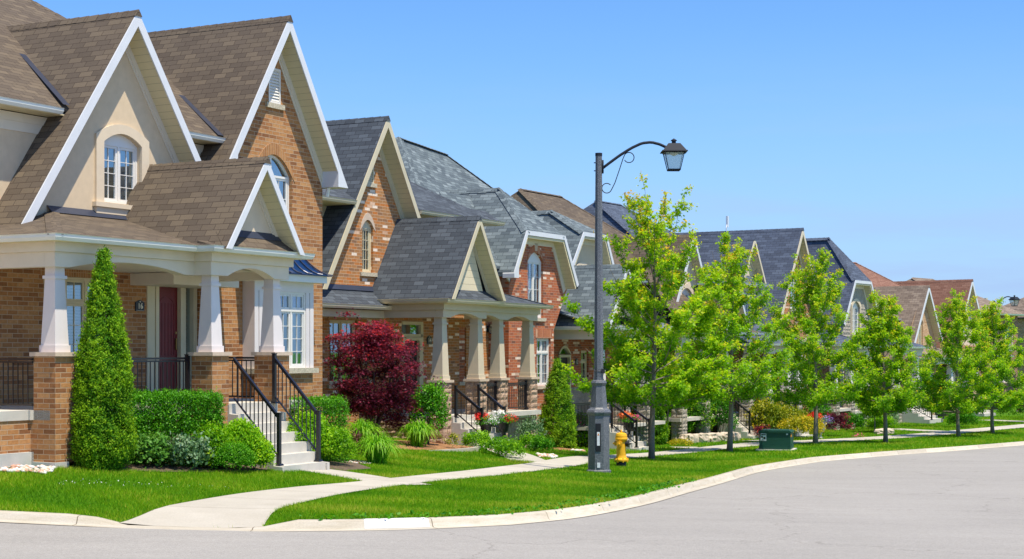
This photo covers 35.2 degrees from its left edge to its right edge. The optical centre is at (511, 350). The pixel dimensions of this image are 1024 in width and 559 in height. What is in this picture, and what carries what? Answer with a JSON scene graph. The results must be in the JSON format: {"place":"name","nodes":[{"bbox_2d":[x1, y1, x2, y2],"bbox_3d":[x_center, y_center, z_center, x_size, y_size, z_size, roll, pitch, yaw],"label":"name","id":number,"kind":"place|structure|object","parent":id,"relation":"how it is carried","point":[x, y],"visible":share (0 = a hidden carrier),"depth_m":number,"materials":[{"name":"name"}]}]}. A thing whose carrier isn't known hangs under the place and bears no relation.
{"place":"outdoors","nodes":[
{"label":"outdoors","id":0,"kind":"place"},
{"bbox_2d":[473,412,499,439],"bbox_3d":[-0.743,2.126,45.257,0.745,0.848,0.740,0,0,-26],"label":"flower urn","id":1,"kind":"object","parent":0,"point":[490,420],"visible":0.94,"depth_m":45.13,"materials":[{"name":"white plant"}]},
{"bbox_2d":[0,445,1023,558],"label":"road","id":2,"kind":"structure","parent":0,"point":[964,504],"depth_m":23.36,"materials":[{"name":"asphalt"}]},
{"bbox_2d":[0,441,1023,530],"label":"kerb","id":3,"kind":"structure","parent":2,"relation":"on","point":[358,524],"depth_m":24.21,"materials":[{"name":"concrete"}]},
{"bbox_2d":[364,517,429,528],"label":"kerb repair","id":4,"kind":"structure","parent":3,"relation":"on","point":[379,523],"depth_m":22.90,"materials":[{"name":"concrete"}]},
{"bbox_2d":[0,406,1023,527],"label":"lawn","id":5,"kind":"structure","parent":0,"point":[1001,414],"depth_m":27.16,"materials":[{"name":"plant"}]},
{"bbox_2d":[0,464,55,473],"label":"pebbles","id":6,"kind":"object","parent":5,"relation":"on","point":[26,467],"visible":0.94,"depth_m":27.09,"materials":[{"name":"stone"}]},
{"bbox_2d":[63,461,266,471],"bbox_3d":[-6.427,2.118,29.589,5.013,0.303,2.037,0,0,-44],"label":"garden bed","id":7,"kind":"object","parent":5,"relation":"on","point":[164,467],"visible":0.39,"depth_m":29.10,"materials":[{"name":"soil"}]},
{"bbox_2d":[67,245,139,470],"bbox_3d":[-7.129,0.136,28.101,1.306,3.973,1.270,0,0,0],"label":"cedar shrub","id":8,"kind":"object","parent":7,"relation":"on","point":[113,423],"visible":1,"depth_m":27.83,"materials":[{"name":"green plant"}]},
{"bbox_2d":[128,428,176,468],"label":"sedum clump","id":9,"kind":"object","parent":7,"relation":"on","point":[150,445],"visible":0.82,"depth_m":28.68,"materials":[{"name":"green plant"}]},
{"bbox_2d":[129,386,227,467],"bbox_3d":[-6.357,1.428,29.721,2.230,1.657,1.344,0,0,-30],"label":"yew hedge","id":10,"kind":"object","parent":7,"relation":"on","point":[198,403],"visible":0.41,"depth_m":29.45,"materials":[{"name":"green plant"}]},
{"bbox_2d":[161,431,217,468],"bbox_3d":[-5.853,1.801,29.122,1.090,0.744,1.002,0,0,0],"label":"sedum clump","id":11,"kind":"object","parent":7,"relation":"on","point":[183,448],"visible":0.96,"depth_m":28.93,"materials":[{"name":"plant"}]},
{"bbox_2d":[183,419,239,467],"bbox_3d":[-5.560,1.781,29.615,1.124,1.046,1.062,0,0,-42],"label":"spirea","id":12,"kind":"object","parent":7,"relation":"on","point":[220,438],"visible":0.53,"depth_m":29.42,"materials":[{"name":"green plant"}]},
{"bbox_2d":[206,440,260,468],"bbox_3d":[-5.111,1.891,29.499,1.028,0.535,0.882,0,0,0],"label":"box ball","id":13,"kind":"object","parent":7,"relation":"on","point":[239,452],"visible":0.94,"depth_m":29.26,"materials":[{"name":"green plant"}]},
{"bbox_2d":[222,416,272,468],"bbox_3d":[-5.143,1.778,29.916,1.395,1.112,1.032,0,0,0],"label":"spirea","id":14,"kind":"object","parent":7,"relation":"on","point":[248,433],"visible":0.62,"depth_m":29.77,"materials":[{"name":"green plant"}]},
{"bbox_2d":[242,439,276,469],"bbox_3d":[-4.876,1.963,30.153,0.995,0.781,0.847,0,0,0],"label":"spirea","id":15,"kind":"object","parent":7,"relation":"on","point":[270,455],"visible":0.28,"depth_m":30.04,"materials":[{"name":"green plant"}]},
{"bbox_2d":[0,0,347,471],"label":"brick house","id":16,"kind":"structure","parent":5,"relation":"on","point":[187,175],"depth_m":32.07,"materials":[{"name":"brick"}]},
{"bbox_2d":[40,268,105,372],"bbox_3d":[-8.842,-0.645,32.058,0.620,2.210,2.000,0,0,28],"label":"window","id":17,"kind":"structure","parent":16,"relation":"in","point":[76,288],"depth_m":32.06,"materials":[{"name":"clear glass"}]},
{"bbox_2d":[92,124,148,215],"bbox_3d":[-8.016,-3.598,32.318,0.710,1.815,1.680,0,0,28],"label":"window","id":18,"kind":"structure","parent":16,"relation":"in","point":[125,152],"depth_m":32.21,"materials":[{"name":"clear glass"}]},
{"bbox_2d":[159,287,176,390],"bbox_3d":[-7.375,-0.210,34.392,0.090,2.420,0.700,0,0,28],"label":"door","id":19,"kind":"structure","parent":16,"relation":"in","point":[167,295],"depth_m":34.43,"materials":[{"name":"wood"}]},
{"bbox_2d":[259,143,294,211],"bbox_3d":[-5.676,-3.635,36.805,0.612,2.170,1.620,0,0,28],"label":"window","id":20,"kind":"structure","parent":16,"relation":"in","point":[281,176],"depth_m":37.07,"materials":[{"name":"clear glass"}]},
{"bbox_2d":[263,291,304,367],"bbox_3d":[-5.384,-0.465,36.615,0.525,1.730,1.640,0,0,28],"label":"window","id":21,"kind":"structure","parent":16,"relation":"in","point":[291,311],"depth_m":37.04,"materials":[{"name":"clear glass"}]},
{"bbox_2d":[324,459,369,470],"bbox_3d":[-3.692,2.377,33.801,1.430,0.129,3.682,0,0,-9],"label":"garden bed","id":22,"kind":"object","parent":5,"relation":"on","point":[342,466],"visible":0.46,"depth_m":33.16,"materials":[{"name":"soil"}]},
{"bbox_2d":[286,415,315,450],"bbox_3d":[-4.314,1.875,32.305,1.020,1.157,0.971,0,0,-22],"label":"spirea","id":23,"kind":"object","parent":22,"relation":"on","point":[298,433],"visible":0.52,"depth_m":32.12,"materials":[{"name":"green plant"}]},
{"bbox_2d":[288,405,335,455],"bbox_3d":[-4.186,1.777,32.853,1.188,1.352,1.057,0,0,-20],"label":"spirea","id":24,"kind":"object","parent":22,"relation":"on","point":[325,428],"visible":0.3,"depth_m":32.72,"materials":[{"name":"green plant"}]},
{"bbox_2d":[289,394,352,462],"bbox_3d":[-4.208,1.643,33.898,1.642,1.545,1.207,0,0,-30],"label":"yew hedge","id":25,"kind":"object","parent":22,"relation":"on","point":[317,401],"visible":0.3,"depth_m":33.79,"materials":[{"name":"green plant"}]},
{"bbox_2d":[321,423,359,459],"bbox_3d":[-3.602,1.879,33.159,0.971,0.835,0.951,0,0,-43],"label":"spirea","id":26,"kind":"object","parent":22,"relation":"on","point":[340,438],"visible":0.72,"depth_m":32.99,"materials":[{"name":"green plant"}]},
{"bbox_2d":[350,428,363,453],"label":"dry perennial","id":27,"kind":"object","parent":22,"relation":"on","point":[359,435],"visible":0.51,"depth_m":35.20,"materials":[{"name":"brown plant"}]},
{"bbox_2d":[304,469,427,484],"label":"walkway","id":28,"kind":"structure","parent":5,"relation":"on","point":[363,477],"depth_m":31.13,"materials":[{"name":"concrete"}]},
{"bbox_2d":[350,431,410,463],"bbox_3d":[-2.970,2.109,35.202,1.614,0.730,1.751,0,0,0],"label":"daylily","id":29,"kind":"object","parent":5,"relation":"on","point":[376,449],"visible":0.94,"depth_m":35.02,"materials":[{"name":"green plant"}]},
{"bbox_2d":[349,438,471,449],"bbox_3d":[-3.100,2.526,43.250,4.200,0.338,4.700,0,0,0],"label":"mulch bed","id":30,"kind":"object","parent":5,"relation":"on","point":[433,446],"visible":0.39,"depth_m":43.06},
{"bbox_2d":[346,418,388,443],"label":"daylily","id":31,"kind":"object","parent":30,"relation":"on","point":[362,426],"visible":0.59,"depth_m":41.44,"materials":[{"name":"green plant"}]},
{"bbox_2d":[322,311,437,440],"bbox_3d":[-3.642,0.777,43.186,3.419,3.883,2.812,0,0,0],"label":"japanese maple","id":32,"kind":"object","parent":30,"relation":"on","point":[374,342],"visible":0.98,"depth_m":42.91,"materials":[{"name":"red plant"}]},
{"bbox_2d":[393,418,442,446],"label":"daylily","id":33,"kind":"object","parent":30,"relation":"on","point":[418,433],"visible":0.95,"depth_m":42.40,"materials":[{"name":"green plant"}]},
{"bbox_2d":[403,377,451,443],"bbox_3d":[-2.303,1.653,43.589,1.389,2.000,1.250,0,0,0],"label":"dogwood shrub","id":34,"kind":"object","parent":30,"relation":"on","point":[430,404],"visible":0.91,"depth_m":43.32,"materials":[{"name":"green plant"}]},
{"bbox_2d":[443,432,461,446],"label":"yellow clump","id":35,"kind":"object","parent":30,"relation":"on","point":[451,437],"visible":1,"depth_m":43.17,"materials":[{"name":"plant"}]},
{"bbox_2d":[322,116,553,447],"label":"brick house","id":36,"kind":"structure","parent":5,"relation":"on","point":[414,262],"depth_m":46.20,"materials":[{"name":"brick"}]},
{"bbox_2d":[327,317,359,388],"bbox_3d":[-5.004,-0.040,45.738,0.660,2.200,1.600,0,0,28],"label":"window","id":37,"kind":"structure","parent":36,"relation":"in","point":[336,324],"depth_m":46.10,"materials":[{"name":"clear glass"}]},
{"bbox_2d":[360,213,377,276],"bbox_3d":[-4.344,-3.015,46.022,0.660,1.810,0.840,0,0,28],"label":"window","id":38,"kind":"structure","parent":36,"relation":"in","point":[366,229],"depth_m":46.10,"materials":[{"name":"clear glass"}]},
{"bbox_2d":[405,341,416,408],"bbox_3d":[-3.109,0.760,48.839,0.090,2.120,0.850,0,0,28],"label":"door","id":39,"kind":"structure","parent":36,"relation":"in","point":[415,357],"depth_m":49.02,"materials":[{"name":"brown metal"}]},
{"bbox_2d":[489,408,517,439],"bbox_3d":[-0.235,2.101,46.130,0.859,0.899,0.744,0,0,0],"label":"flower urn","id":40,"kind":"object","parent":36,"relation":"on","point":[503,426],"visible":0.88,"depth_m":46.02,"materials":[{"name":"white plant"}]},
{"bbox_2d":[431,444,480,451],"bbox_3d":[-1.665,2.891,42.599,0.888,0.618,4.274,0,0,31],"label":"bed edging","id":41,"kind":"object","parent":5,"relation":"on","point":[470,449],"visible":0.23,"depth_m":42.47,"materials":[{"name":"stone"}]},
{"bbox_2d":[458,428,491,447],"bbox_3d":[-0.995,2.351,43.683,0.977,0.687,0.913,0,0,25],"label":"juniper","id":42,"kind":"object","parent":5,"relation":"on","point":[470,438],"visible":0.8,"depth_m":43.56,"materials":[{"name":"green plant"}]},
{"bbox_2d":[475,435,519,454],"bbox_3d":[-0.368,2.490,42.624,1.096,0.578,1.152,0,0,-30],"label":"juniper","id":43,"kind":"object","parent":5,"relation":"on","point":[491,443],"visible":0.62,"depth_m":42.48,"materials":[{"name":"green plant"}]},
{"bbox_2d":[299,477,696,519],"bbox_3d":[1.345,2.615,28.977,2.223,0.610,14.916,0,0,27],"label":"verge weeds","id":44,"kind":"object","parent":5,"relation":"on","point":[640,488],"visible":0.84,"depth_m":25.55,"materials":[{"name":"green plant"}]},
{"bbox_2d":[492,438,526,457],"bbox_3d":[-0.058,2.535,41.895,0.931,0.547,0.923,0,0,39],"label":"juniper","id":45,"kind":"object","parent":5,"relation":"on","point":[502,447],"visible":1,"depth_m":41.74,"materials":[{"name":"green plant"}]},
{"bbox_2d":[487,448,543,461],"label":"walkway","id":46,"kind":"structure","parent":5,"relation":"on","point":[528,457],"depth_m":42.32,"materials":[{"name":"concrete"}]},
{"bbox_2d":[514,413,548,439],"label":"variegated shrub","id":47,"kind":"object","parent":5,"relation":"on","point":[527,426],"visible":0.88,"depth_m":48.48,"materials":[{"name":"plant"}]},
{"bbox_2d":[395,137,672,450],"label":"brick house","id":48,"kind":"structure","parent":5,"relation":"on","point":[546,257],"depth_m":55.77,"materials":[{"name":"red brick"}]},
{"bbox_2d":[526,245,545,320],"bbox_3d":[0.557,-2.285,54.559,0.660,2.590,1.370,0,0,28],"label":"window","id":49,"kind":"structure","parent":48,"relation":"in","point":[534,263],"depth_m":54.68,"materials":[{"name":"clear glass"}]},
{"bbox_2d":[535,329,551,388],"bbox_3d":[0.846,0.295,55.094,0.660,2.030,1.250,0,0,28],"label":"window","id":50,"kind":"structure","parent":48,"relation":"in","point":[542,335],"depth_m":55.09,"materials":[{"name":"clear glass"}]},
{"bbox_2d":[561,357,566,380],"bbox_3d":[1.835,1.465,58.650,0.063,2.430,0.750,0,0,28],"label":"door","id":51,"kind":"structure","parent":48,"relation":"in","point":[564,359],"depth_m":58.76,"materials":[{"name":"gold metal"}]},
{"bbox_2d":[581,351,586,381],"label":"window","id":52,"kind":"structure","parent":48,"relation":"in","point":[583,356],"depth_m":60.34,"materials":[{"name":"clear glass"}]},
{"bbox_2d":[617,411,641,436],"bbox_3d":[4.161,2.583,57.103,0.841,0.935,0.797,0,0,-18],"label":"flower urn","id":53,"kind":"object","parent":48,"relation":"on","point":[626,424],"visible":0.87,"depth_m":56.99,"materials":[{"name":"red plant"}]},
{"bbox_2d":[516,431,551,448],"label":"juniper","id":54,"kind":"object","parent":5,"relation":"on","point":[527,439],"visible":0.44,"depth_m":46.45,"materials":[{"name":"green plant"}]},
{"bbox_2d":[527,432,556,451],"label":"bush","id":55,"kind":"object","parent":5,"relation":"on","point":[542,442],"visible":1,"depth_m":45.49,"materials":[{"name":"green plant"}]},
{"bbox_2d":[535,452,557,458],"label":"pebbles","id":56,"kind":"object","parent":5,"relation":"on","point":[551,455],"visible":0.83,"depth_m":43.50,"materials":[{"name":"stone"}]},
{"bbox_2d":[333,436,796,484],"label":"lawn grass","id":57,"kind":"structure","parent":5,"relation":"on","point":[645,469],"depth_m":39.02,"materials":[{"name":"plant"}]},
{"bbox_2d":[575,431,587,447],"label":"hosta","id":58,"kind":"object","parent":5,"relation":"on","point":[583,440],"visible":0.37,"depth_m":56.93,"materials":[{"name":"green plant"}]},
{"bbox_2d":[575,411,587,446],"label":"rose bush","id":59,"kind":"object","parent":5,"relation":"on","point":[582,431],"visible":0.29,"depth_m":57.47,"materials":[{"name":"green plant"}]},
{"bbox_2d":[613,430,630,466],"bbox_3d":[2.812,2.524,41.304,0.404,0.980,0.381,0,0,-23],"label":"fire hydrant","id":60,"kind":"object","parent":5,"relation":"on","point":[621,442],"visible":0.99,"depth_m":41.19,"materials":[{"name":"metal"}]},
{"bbox_2d":[586,138,687,472],"bbox_3d":[2.947,-1.034,38.100,2.366,7.955,0.610,0,0,0],"label":"street lamp","id":61,"kind":"object","parent":5,"relation":"on","point":[598,412],"visible":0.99,"depth_m":38.00,"materials":[{"name":"metal"}]},
{"bbox_2d":[511,188,764,439],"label":"brick house","id":62,"kind":"structure","parent":5,"relation":"on","point":[531,200],"depth_m":69.33,"materials":[{"name":"brown brick"}]},
{"bbox_2d":[681,284,693,298],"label":"window","id":63,"kind":"structure","parent":62,"relation":"in","point":[684,291],"depth_m":69.95,"materials":[{"name":"clear glass"}]},
{"bbox_2d":[630,375,670,443],"bbox_3d":[5.247,1.912,62.608,1.873,3.566,1.520,0,0,0],"label":"cedar shrub","id":64,"kind":"object","parent":5,"relation":"on","point":[662,435],"visible":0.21,"depth_m":62.40,"materials":[{"name":"green plant"}]},
{"bbox_2d":[559,173,760,458],"bbox_3d":[4.246,-0.949,46.169,5.487,8.304,5.397,0,0,-33],"label":"maple tree","id":65,"kind":"object","parent":5,"relation":"on","point":[633,364],"visible":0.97,"depth_m":45.65,"materials":[{"name":"green plant"}]},
{"bbox_2d":[635,353,697,440],"bbox_3d":[5.987,1.884,63.723,2.764,3.676,3.018,0,0,0],"label":"maple tree","id":66,"kind":"object","parent":5,"relation":"on","point":[667,367],"visible":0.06,"depth_m":63.26,"materials":[{"name":"green plant"}]},
{"bbox_2d":[666,438,693,445],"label":"ground cover","id":67,"kind":"object","parent":5,"relation":"on","point":[688,442],"visible":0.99,"depth_m":61.28,"materials":[{"name":"plant"}]},
{"bbox_2d":[679,433,698,442],"bbox_3d":[7.093,3.564,64.605,0.547,0.494,1.130,0,0,30],"label":"boulder","id":68,"kind":"object","parent":5,"relation":"on","point":[695,437],"visible":0.59,"depth_m":64.30,"materials":[{"name":"stone"}]},
{"bbox_2d":[687,402,716,433],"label":"pine shrub","id":69,"kind":"object","parent":5,"relation":"on","point":[699,409],"visible":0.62,"depth_m":67.39,"materials":[{"name":"green plant"}]},
{"bbox_2d":[696,433,709,442],"bbox_3d":[7.655,3.583,65.290,0.589,0.493,1.001,0,0,30],"label":"boulder","id":70,"kind":"object","parent":5,"relation":"on","point":[704,437],"visible":0.61,"depth_m":65.00,"materials":[{"name":"stone"}]},
{"bbox_2d":[708,432,722,441],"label":"boulder","id":71,"kind":"object","parent":5,"relation":"on","point":[715,437],"visible":0.56,"depth_m":65.69,"materials":[{"name":"stone"}]},
{"bbox_2d":[584,201,860,436],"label":"brick house","id":72,"kind":"structure","parent":5,"relation":"on","point":[772,263],"depth_m":76.72,"materials":[{"name":"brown brick"}]},
{"bbox_2d":[742,288,754,314],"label":"window","id":73,"kind":"structure","parent":72,"relation":"in","point":[747,305],"depth_m":75.45,"materials":[{"name":"clear glass"}]},
{"bbox_2d":[710,399,738,432],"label":"pine shrub","id":74,"kind":"object","parent":5,"relation":"on","point":[725,415],"visible":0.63,"depth_m":68.42,"materials":[{"name":"green plant"}]},
{"bbox_2d":[673,231,797,451],"bbox_3d":[7.775,-0.274,56.225,4.893,7.738,4.392,0,0,-38],"label":"maple tree","id":75,"kind":"object","parent":5,"relation":"on","point":[734,279],"visible":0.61,"depth_m":55.87,"materials":[{"name":"green plant"}]},
{"bbox_2d":[733,432,740,440],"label":"boulder","id":76,"kind":"object","parent":5,"relation":"on","point":[736,435],"visible":0.38,"depth_m":67.09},
{"bbox_2d":[753,424,770,435],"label":"barberry","id":77,"kind":"object","parent":5,"relation":"on","point":[759,428],"visible":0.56,"depth_m":69.16,"materials":[{"name":"red plant"}]},
{"bbox_2d":[744,397,789,428],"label":"golden juniper","id":78,"kind":"object","parent":5,"relation":"on","point":[768,408],"visible":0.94,"depth_m":69.86,"materials":[{"name":"plant"}]},
{"bbox_2d":[525,415,1023,458],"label":"lawn grass","id":79,"kind":"structure","parent":5,"relation":"on","point":[804,450],"depth_m":64.28,"materials":[{"name":"plant"}]},
{"bbox_2d":[665,410,695,431],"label":"box ball","id":80,"kind":"object","parent":79,"relation":"on","point":[688,427],"visible":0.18,"depth_m":66.53,"materials":[{"name":"green plant"}]},
{"bbox_2d":[756,429,796,450],"bbox_3d":[9.450,3.272,57.600,1.320,0.890,1.240,0,0,16],"label":"utility box","id":81,"kind":"object","parent":5,"relation":"on","point":[776,439],"visible":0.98,"depth_m":57.13,"materials":[{"name":"metal"}]},
{"bbox_2d":[764,401,811,432],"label":"golden juniper","id":82,"kind":"object","parent":5,"relation":"on","point":[793,411],"visible":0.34,"depth_m":71.13,"materials":[{"name":"plant"}]},
{"bbox_2d":[777,414,826,434],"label":"golden juniper","id":83,"kind":"object","parent":5,"relation":"on","point":[801,421],"visible":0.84,"depth_m":69.19,"materials":[{"name":"plant"}]},
{"bbox_2d":[802,392,834,428],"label":"yew bush","id":84,"kind":"object","parent":5,"relation":"on","point":[822,408],"visible":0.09,"depth_m":75.67,"materials":[{"name":"green plant"}]},
{"bbox_2d":[759,247,879,443],"bbox_3d":[12.011,-0.146,63.946,4.921,7.853,5.069,0,0,0],"label":"maple tree","id":85,"kind":"object","parent":5,"relation":"on","point":[815,299],"visible":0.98,"depth_m":63.46,"materials":[{"name":"green plant"}]},
{"bbox_2d":[807,412,832,437],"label":"flower urn","id":86,"kind":"object","parent":5,"relation":"on","point":[824,419],"visible":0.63,"depth_m":70.47,"materials":[{"name":"red plant"}]},
{"bbox_2d":[822,410,853,432],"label":"barberry","id":87,"kind":"object","parent":5,"relation":"on","point":[836,418],"visible":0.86,"depth_m":73.23,"materials":[{"name":"red plant"}]},
{"bbox_2d":[840,412,865,427],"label":"garden shrub","id":88,"kind":"object","parent":5,"relation":"on","point":[856,420],"visible":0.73,"depth_m":80.26,"materials":[{"name":"green plant"}]},
{"bbox_2d":[855,390,887,430],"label":"standard tree","id":89,"kind":"object","parent":5,"relation":"on","point":[875,414],"visible":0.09,"depth_m":77.29,"materials":[{"name":"green plant"}]},
{"bbox_2d":[806,237,944,427],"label":"stone house","id":90,"kind":"structure","parent":5,"relation":"on","point":[856,292],"depth_m":87.28,"materials":[{"name":"grey stone"}]},
{"bbox_2d":[850,298,860,337],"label":"window","id":91,"kind":"structure","parent":90,"relation":"in","point":[854,308],"depth_m":87.24,"materials":[{"name":"clear glass"}]},
{"bbox_2d":[863,415,898,429],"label":"garden shrub","id":92,"kind":"object","parent":5,"relation":"on","point":[879,423],"visible":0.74,"depth_m":78.37,"materials":[{"name":"green plant"}]},
{"bbox_2d":[864,412,901,425],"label":"garden shrub","id":93,"kind":"object","parent":5,"relation":"on","point":[895,416],"visible":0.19,"depth_m":80.79,"materials":[{"name":"green plant"}]},
{"bbox_2d":[874,428,893,433],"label":"boulder","id":94,"kind":"object","parent":5,"relation":"on","point":[880,430],"visible":0.54,"depth_m":75.79,"materials":[{"name":"stone"}]},
{"bbox_2d":[836,289,934,442],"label":"maple tree","id":95,"kind":"object","parent":5,"relation":"on","point":[903,398],"visible":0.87,"depth_m":65.38,"materials":[{"name":"green plant"}]},
{"bbox_2d":[897,428,940,431],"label":"walkway","id":96,"kind":"structure","parent":5,"relation":"on","point":[920,430],"depth_m":79.60,"materials":[{"name":"concrete"}]},
{"bbox_2d":[912,377,948,413],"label":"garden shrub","id":97,"kind":"object","parent":5,"relation":"on","point":[918,407],"visible":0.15,"depth_m":84.36,"materials":[{"name":"green plant"}]},
{"bbox_2d":[853,262,1013,408],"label":"brick house","id":98,"kind":"structure","parent":5,"relation":"on","point":[940,291],"depth_m":111.71,"materials":[{"name":"brick"}]},
{"bbox_2d":[873,285,995,416],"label":"brick house","id":99,"kind":"structure","parent":5,"relation":"on","point":[916,303],"depth_m":98.29,"materials":[{"name":"brown brick"}]},
{"bbox_2d":[911,288,1007,435],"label":"maple tree","id":100,"kind":"object","parent":5,"relation":"on","point":[948,398],"visible":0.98,"depth_m":72.37,"materials":[{"name":"green plant"}]},
{"bbox_2d":[945,412,981,427],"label":"garden shrub","id":101,"kind":"object","parent":5,"relation":"on","point":[965,418],"visible":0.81,"depth_m":83.26,"materials":[{"name":"green plant"}]},
{"bbox_2d":[907,277,1023,404],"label":"brick house","id":102,"kind":"structure","parent":5,"relation":"on","point":[1010,312],"depth_m":125.31,"materials":[{"name":"brown brick"}]},
{"bbox_2d":[988,375,1015,404],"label":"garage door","id":103,"kind":"structure","parent":102,"relation":"in","point":[1014,376],"depth_m":125.46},
{"bbox_2d":[941,296,1023,433],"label":"maple tree","id":104,"kind":"object","parent":5,"relation":"on","point":[1013,398],"visible":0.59,"depth_m":75.75,"materials":[{"name":"green plant"}]},
{"bbox_2d":[993,295,1020,409],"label":"street lamp","id":105,"kind":"object","parent":5,"relation":"on","point":[1014,298],"visible":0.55,"depth_m":110.50,"materials":[{"name":"metal"}]},
{"bbox_2d":[996,390,1023,415],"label":"garden shrub","id":106,"kind":"object","parent":5,"relation":"on","point":[1015,412],"visible":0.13,"depth_m":88.21,"materials":[{"name":"green plant"}]},
{"bbox_2d":[1004,297,1023,389],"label":"brick house","id":107,"kind":"structure","parent":5,"relation":"on","point":[1020,307],"depth_m":141.13,"materials":[{"name":"brown brick"}]},
{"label":"mulch bed","id":108,"kind":"structure","parent":5,"relation":"on","visible":0},
{"bbox_2d":[538,356,577,448],"bbox_3d":[1.510,1.779,53.789,1.447,3.214,1.411,0,0,0],"label":"cedar shrub","id":109,"kind":"object","parent":108,"relation":"on","point":[561,433],"visible":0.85,"depth_m":53.51,"materials":[{"name":"green plant"}]},
{"bbox_2d":[33,0,1023,305],"label":"sky","id":110,"kind":"structure","parent":0,"point":[891,132],"materials":[{"name":"blue"}]},
{"bbox_2d":[119,424,1023,527],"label":"sidewalk","id":111,"kind":"structure","parent":0,"point":[251,509],"depth_m":26.67,"materials":[{"name":"concrete"}]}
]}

